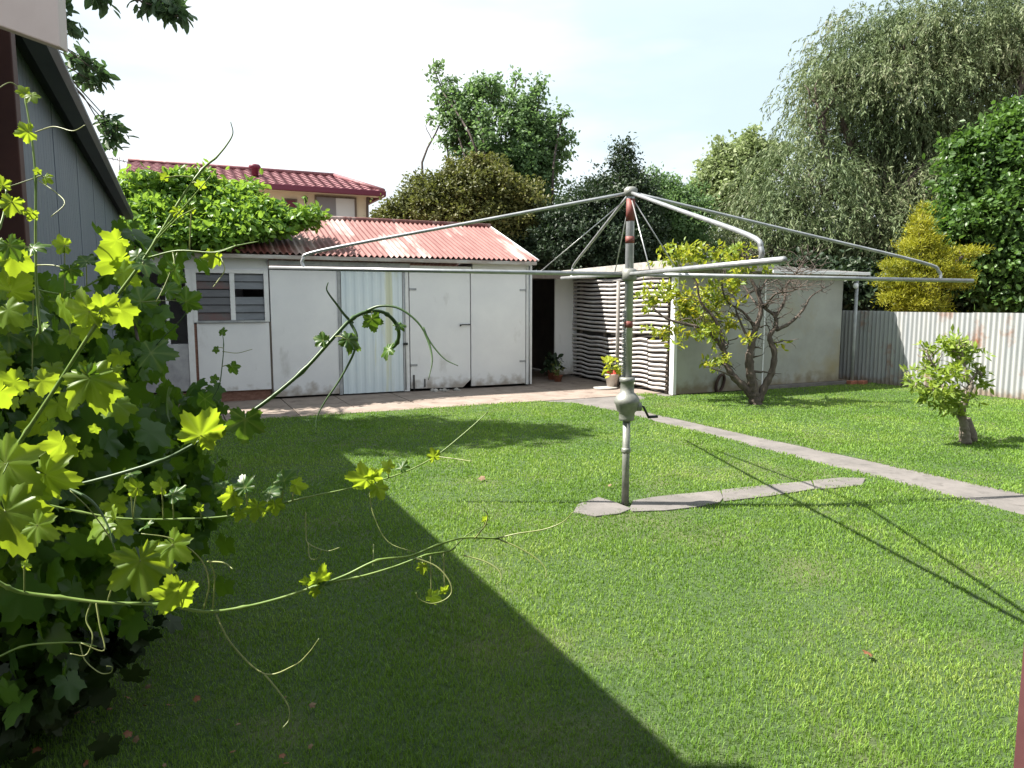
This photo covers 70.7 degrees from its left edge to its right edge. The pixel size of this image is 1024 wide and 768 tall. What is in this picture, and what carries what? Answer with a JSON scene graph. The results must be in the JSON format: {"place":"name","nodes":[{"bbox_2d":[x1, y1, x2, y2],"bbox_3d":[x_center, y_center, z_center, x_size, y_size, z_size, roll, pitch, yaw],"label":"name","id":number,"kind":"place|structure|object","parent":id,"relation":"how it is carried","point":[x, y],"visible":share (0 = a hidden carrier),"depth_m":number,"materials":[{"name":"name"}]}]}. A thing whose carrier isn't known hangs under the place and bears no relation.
{"place":"outdoors","nodes":[
{"label":"outdoors","id":0,"kind":"place"},
{"bbox_2d":[126,158,385,217],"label":"house","id":1,"kind":"structure","parent":0,"point":[338,195],"depth_m":23.63,"materials":[{"name":"red tile"}]},
{"bbox_2d":[109,157,132,169],"bbox_3d":[-11.556,-5.850,21.175,0.854,1.551,0.500,-3,7,-25],"label":"tv aerial","id":2,"kind":"object","parent":1,"relation":"attached to","point":[119,160],"visible":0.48,"depth_m":21.08,"materials":[{"name":"grey metal"}]},
{"bbox_2d":[284,198,296,208],"bbox_3d":[-7.126,-5.394,23.322,0.386,1.150,0.070,-3,7,-25],"label":"window","id":3,"kind":"structure","parent":1,"relation":"in","point":[289,201],"depth_m":23.27,"materials":[{"name":"red"}]},
{"bbox_2d":[314,195,356,216],"bbox_3d":[-5.821,-5.621,23.909,1.359,1.150,0.070,-3,7,-25],"label":"window","id":4,"kind":"structure","parent":1,"relation":"in","point":[338,206],"depth_m":23.92,"materials":[{"name":"grey"}]},
{"bbox_2d":[155,375,660,420],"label":"paving","id":5,"kind":"structure","parent":0,"point":[545,388],"depth_m":11.64,"materials":[{"name":"beige concrete"}]},
{"bbox_2d":[430,388,460,391],"bbox_3d":[-1.161,0.096,12.643,0.528,0.060,0.217,-3,7,-25],"label":"rubble","id":6,"kind":"object","parent":5,"relation":"on","point":[443,389],"visible":1,"depth_m":12.57,"materials":[{"name":"grey stone"}]},
{"bbox_2d":[540,351,565,379],"bbox_3d":[0.834,-0.365,14.474,0.561,0.564,0.474,6,9,44],"label":"potted plant","id":7,"kind":"object","parent":5,"relation":"on","point":[549,368],"visible":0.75,"depth_m":14.46,"materials":[{"name":"green plant"}]},
{"bbox_2d":[550,360,566,381],"bbox_3d":[0.908,-0.250,14.088,0.296,0.421,0.348,-3,7,-25],"label":"potted plant","id":8,"kind":"object","parent":5,"relation":"on","point":[557,377],"visible":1,"depth_m":14.07,"materials":[{"name":"green plant"}]},
{"bbox_2d":[593,385,617,389],"bbox_3d":[1.675,0.068,12.974,0.440,0.040,0.440,-3,7,-25],"label":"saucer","id":9,"kind":"object","parent":5,"relation":"on","point":[603,387],"visible":0.94,"depth_m":12.85,"materials":[{"name":"beige ceramic"}]},
{"bbox_2d":[601,355,622,386],"bbox_3d":[1.860,-0.227,13.032,0.478,0.612,0.476,-1,7,-9],"label":"potted plant","id":10,"kind":"object","parent":9,"relation":"on","point":[613,374],"visible":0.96,"depth_m":12.98,"materials":[{"name":"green plant"}]},
{"bbox_2d":[615,281,619,386],"bbox_3d":[1.934,-0.910,13.214,0.068,1.932,0.126,1,7,6],"label":"timber post","id":11,"kind":"object","parent":5,"relation":"on","point":[617,317],"visible":0.81,"depth_m":13.17,"materials":[{"name":"grey wood"}]},
{"bbox_2d":[1,382,1023,767],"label":"lawn","id":12,"kind":"structure","parent":0,"point":[523,722],"depth_m":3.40,"materials":[{"name":"green plant"}]},
{"bbox_2d":[0,29,30,257],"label":"verandah post","id":13,"kind":"object","parent":12,"relation":"on","point":[12,166],"depth_m":2.56,"materials":[{"name":"red paint"}]},
{"bbox_2d":[32,747,41,752],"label":"fallen leaf","id":14,"kind":"object","parent":12,"relation":"on","point":[35,749],"visible":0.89,"depth_m":2.46,"materials":[{"name":"brown plant"}]},
{"bbox_2d":[0,34,133,767],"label":"garage","id":15,"kind":"structure","parent":12,"relation":"on","point":[85,185],"depth_m":4.42,"materials":[{"name":"grey wood"}]},
{"bbox_2d":[0,0,67,52],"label":"barge board","id":16,"kind":"object","parent":15,"relation":"hanging from","point":[44,22],"visible":1,"depth_m":2.10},
{"bbox_2d":[123,730,132,737],"bbox_3d":[-1.359,1.238,2.554,0.031,0.017,0.028,-3,7,-25],"label":"fallen leaf","id":17,"kind":"object","parent":12,"relation":"on","point":[127,733],"visible":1,"depth_m":2.55,"materials":[{"name":"brown plant"}]},
{"bbox_2d":[132,735,139,742],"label":"fallen leaf","id":18,"kind":"object","parent":12,"relation":"on","point":[136,739],"visible":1,"depth_m":2.52,"materials":[{"name":"brown plant"}]},
{"bbox_2d":[193,695,200,702],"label":"fallen leaf","id":19,"kind":"object","parent":12,"relation":"on","point":[196,698],"visible":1,"depth_m":2.78,"materials":[{"name":"brown plant"}]},
{"bbox_2d":[0,82,572,767],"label":"grapevine","id":20,"kind":"object","parent":12,"relation":"on","point":[112,486],"visible":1,"depth_m":1.89,"materials":[{"name":"green plant"}]},
{"bbox_2d":[269,186,973,505],"bbox_3d":[0.935,-0.261,5.691,4.146,2.435,3.723,5,8,38],"label":"rotary clothesline","id":21,"kind":"object","parent":12,"relation":"on","point":[628,403],"visible":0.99,"depth_m":5.38,"materials":[{"name":"grey metal"}]},
{"bbox_2d":[574,477,865,516],"bbox_3d":[1.795,0.904,5.816,2.839,0.032,0.483,-2,7,-16],"label":"slab strip","id":22,"kind":"object","parent":12,"relation":"on","point":[597,506],"visible":0.79,"depth_m":5.69,"materials":[{"name":"concrete"}]},
{"bbox_2d":[633,237,847,404],"bbox_3d":[3.498,-0.996,11.350,3.258,2.677,2.180,1,7,7],"label":"fruit tree","id":23,"kind":"object","parent":12,"relation":"on","point":[754,393],"visible":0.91,"depth_m":11.03,"materials":[{"name":"green plant"}]},
{"bbox_2d":[846,380,857,384],"bbox_3d":[6.465,-0.030,13.703,0.220,0.070,0.110,-3,7,-25],"label":"brick","id":24,"kind":"object","parent":12,"relation":"on","point":[851,382],"visible":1,"depth_m":13.65,"materials":[{"name":"brick"}]},
{"bbox_2d":[857,380,867,383],"bbox_3d":[6.649,-0.030,13.703,0.220,0.070,0.110,-6,9,-42],"label":"brick","id":25,"kind":"object","parent":12,"relation":"on","point":[862,382],"visible":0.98,"depth_m":13.66,"materials":[{"name":"brick"}]},
{"bbox_2d":[899,324,995,444],"bbox_3d":[4.773,0.011,7.973,1.196,1.352,0.839,-3,7,-25],"label":"citrus tree","id":26,"kind":"object","parent":12,"relation":"on","point":[945,396],"visible":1,"depth_m":7.89,"materials":[{"name":"green plant"}]},
{"bbox_2d":[1013,647,1023,767],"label":"verandah post","id":27,"kind":"object","parent":12,"relation":"on","point":[1019,755],"depth_m":1.17,"materials":[{"name":"red paint"}]},
{"bbox_2d":[59,0,1021,263],"label":"sky","id":28,"kind":"structure","parent":0,"point":[341,87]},
{"bbox_2d":[222,368,1017,419],"bbox_3d":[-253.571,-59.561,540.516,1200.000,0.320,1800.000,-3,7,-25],"label":"ground","id":29,"kind":"structure","parent":0,"point":[536,372],"depth_m":15.03,"materials":[{"name":"soil"}]},
{"bbox_2d":[60,0,197,156],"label":"overhanging tree","id":30,"kind":"object","parent":29,"relation":"on","point":[172,12],"visible":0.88,"depth_m":10.80,"materials":[{"name":"green plant"}]},
{"bbox_2d":[128,216,538,401],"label":"shed","id":31,"kind":"structure","parent":29,"relation":"on","point":[478,328],"depth_m":12.16,"materials":[{"name":"white paint"}]},
{"bbox_2d":[117,158,332,257],"bbox_3d":[-5.098,-1.664,11.422,4.404,3.877,2.420,-3,7,-25],"label":"roof creeper","id":32,"kind":"object","parent":31,"relation":"on","point":[229,215],"visible":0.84,"depth_m":11.13,"materials":[{"name":"green plant"}]},
{"bbox_2d":[191,269,269,322],"bbox_3d":[-4.330,-1.357,11.145,1.100,0.815,0.090,-3,7,-25],"label":"window frame","id":33,"kind":"structure","parent":31,"relation":"in","point":[214,299],"depth_m":11.13,"materials":[{"name":"white paint"}]},
{"bbox_2d":[341,271,403,393],"bbox_3d":[-2.328,-0.885,12.105,1.030,2.070,0.012,-3,7,-25],"label":"corrugated door","id":34,"kind":"structure","parent":31,"relation":"in","point":[367,372],"depth_m":12.11,"materials":[{"name":"metal"}]},
{"bbox_2d":[409,272,470,390],"bbox_3d":[-1.248,-0.942,12.611,1.111,2.070,0.080,-3,7,-25],"label":"door","id":35,"kind":"structure","parent":31,"relation":"in","point":[440,302],"depth_m":12.61,"materials":[{"name":"white paint"}]},
{"bbox_2d":[470,274,525,385],"bbox_3d":[-0.241,-1.007,13.089,1.081,2.050,0.057,-3,7,-25],"label":"door","id":36,"kind":"structure","parent":31,"relation":"in","point":[497,301],"depth_m":13.07,"materials":[{"name":"white paint"}]},
{"bbox_2d":[363,150,552,258],"bbox_3d":[-1.332,-3.268,18.668,4.962,5.462,2.737,-1,7,-6],"label":"olive bush","id":37,"kind":"object","parent":29,"relation":"on","point":[473,187],"visible":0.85,"depth_m":17.86,"materials":[{"name":"green plant"}]},
{"bbox_2d":[421,57,580,226],"bbox_3d":[-0.296,-4.892,20.132,4.416,8.311,2.800,-1,7,-10],"label":"locust tree","id":38,"kind":"object","parent":29,"relation":"on","point":[536,144],"visible":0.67,"depth_m":19.67,"materials":[{"name":"green plant"}]},
{"bbox_2d":[532,275,594,374],"bbox_3d":[0.545,-1.399,15.810,2.400,2.316,4.000,-3,7,-25],"label":"lean to","id":39,"kind":"object","parent":29,"relation":"on","point":[553,302],"visible":0.03,"depth_m":15.04,"materials":[{"name":"black paint"}]},
{"bbox_2d":[554,279,576,374],"bbox_3d":[1.115,-1.179,14.915,0.540,1.960,0.040,-3,7,-25],"label":"door","id":40,"kind":"structure","parent":39,"relation":"in","point":[563,289],"depth_m":14.87,"materials":[{"name":"white paint"}]},
{"bbox_2d":[498,222,681,270],"bbox_3d":[1.631,-2.508,18.973,5.568,3.816,2.308,0,6,-3],"label":"dark shrub","id":41,"kind":"object","parent":29,"relation":"on","point":[539,267],"visible":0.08,"depth_m":18.21,"materials":[{"name":"green plant"}]},
{"bbox_2d":[517,131,678,270],"bbox_3d":[2.218,-3.365,18.162,4.106,5.740,3.440,-3,7,-25],"label":"dark evergreen","id":42,"kind":"object","parent":29,"relation":"on","point":[577,221],"visible":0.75,"depth_m":17.47,"materials":[{"name":"green plant"}]},
{"bbox_2d":[640,161,727,260],"bbox_3d":[4.239,-3.194,19.042,2.642,5.224,2.459,-3,7,-25],"label":"tree","id":43,"kind":"object","parent":29,"relation":"on","point":[691,229],"visible":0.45,"depth_m":18.53,"materials":[{"name":"green plant"}]},
{"bbox_2d":[564,259,870,394],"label":"outbuilding","id":44,"kind":"structure","parent":29,"relation":"on","point":[814,330],"depth_m":13.11,"materials":[{"name":"concrete"}]},
{"bbox_2d":[714,373,725,391],"bbox_3d":[3.616,-0.014,12.545,0.221,0.355,0.110,-3,7,-25],"label":"hose ring","id":45,"kind":"object","parent":29,"relation":"on","point":[717,382],"visible":0.96,"depth_m":12.52,"materials":[{"name":"grey rubber"}]},
{"bbox_2d":[686,121,796,247],"bbox_3d":[6.878,-4.486,22.237,3.650,7.048,2.987,-3,7,-25],"label":"pale shrub","id":46,"kind":"object","parent":29,"relation":"on","point":[718,166],"visible":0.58,"depth_m":21.53,"materials":[{"name":"green plant"}]},
{"bbox_2d":[695,0,1023,268],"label":"pepper tree","id":47,"kind":"object","parent":29,"relation":"on","point":[961,66],"visible":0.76,"depth_m":18.98,"materials":[{"name":"green plant"}]},
{"bbox_2d":[770,247,1018,312],"bbox_3d":[9.638,-1.877,17.587,7.774,2.888,3.203,1,7,8],"label":"dark evergreen","id":48,"kind":"object","parent":29,"relation":"on","point":[867,291],"visible":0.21,"depth_m":17.09,"materials":[{"name":"green plant"}]},
{"bbox_2d":[838,310,1023,399],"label":"iron fence","id":49,"kind":"object","parent":29,"relation":"on","point":[884,346],"visible":0.47,"depth_m":12.98,"materials":[{"name":"white metal"}]},
{"bbox_2d":[867,198,994,312],"bbox_3d":[8.357,-1.895,14.426,2.475,3.654,1.394,-1,7,-11],"label":"golden conifer","id":50,"kind":"object","parent":29,"relation":"on","point":[925,245],"visible":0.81,"depth_m":14.26,"materials":[{"name":"yellow plant"}]},
{"bbox_2d":[903,90,1023,312],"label":"dense tree","id":51,"kind":"object","parent":29,"relation":"on","point":[982,199],"visible":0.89,"depth_m":15.96,"materials":[{"name":"green plant"}]},
{"bbox_2d":[548,390,1023,513],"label":"path","id":52,"kind":"structure","parent":0,"point":[1004,500],"depth_m":6.87,"materials":[{"name":"concrete"}]}
]}

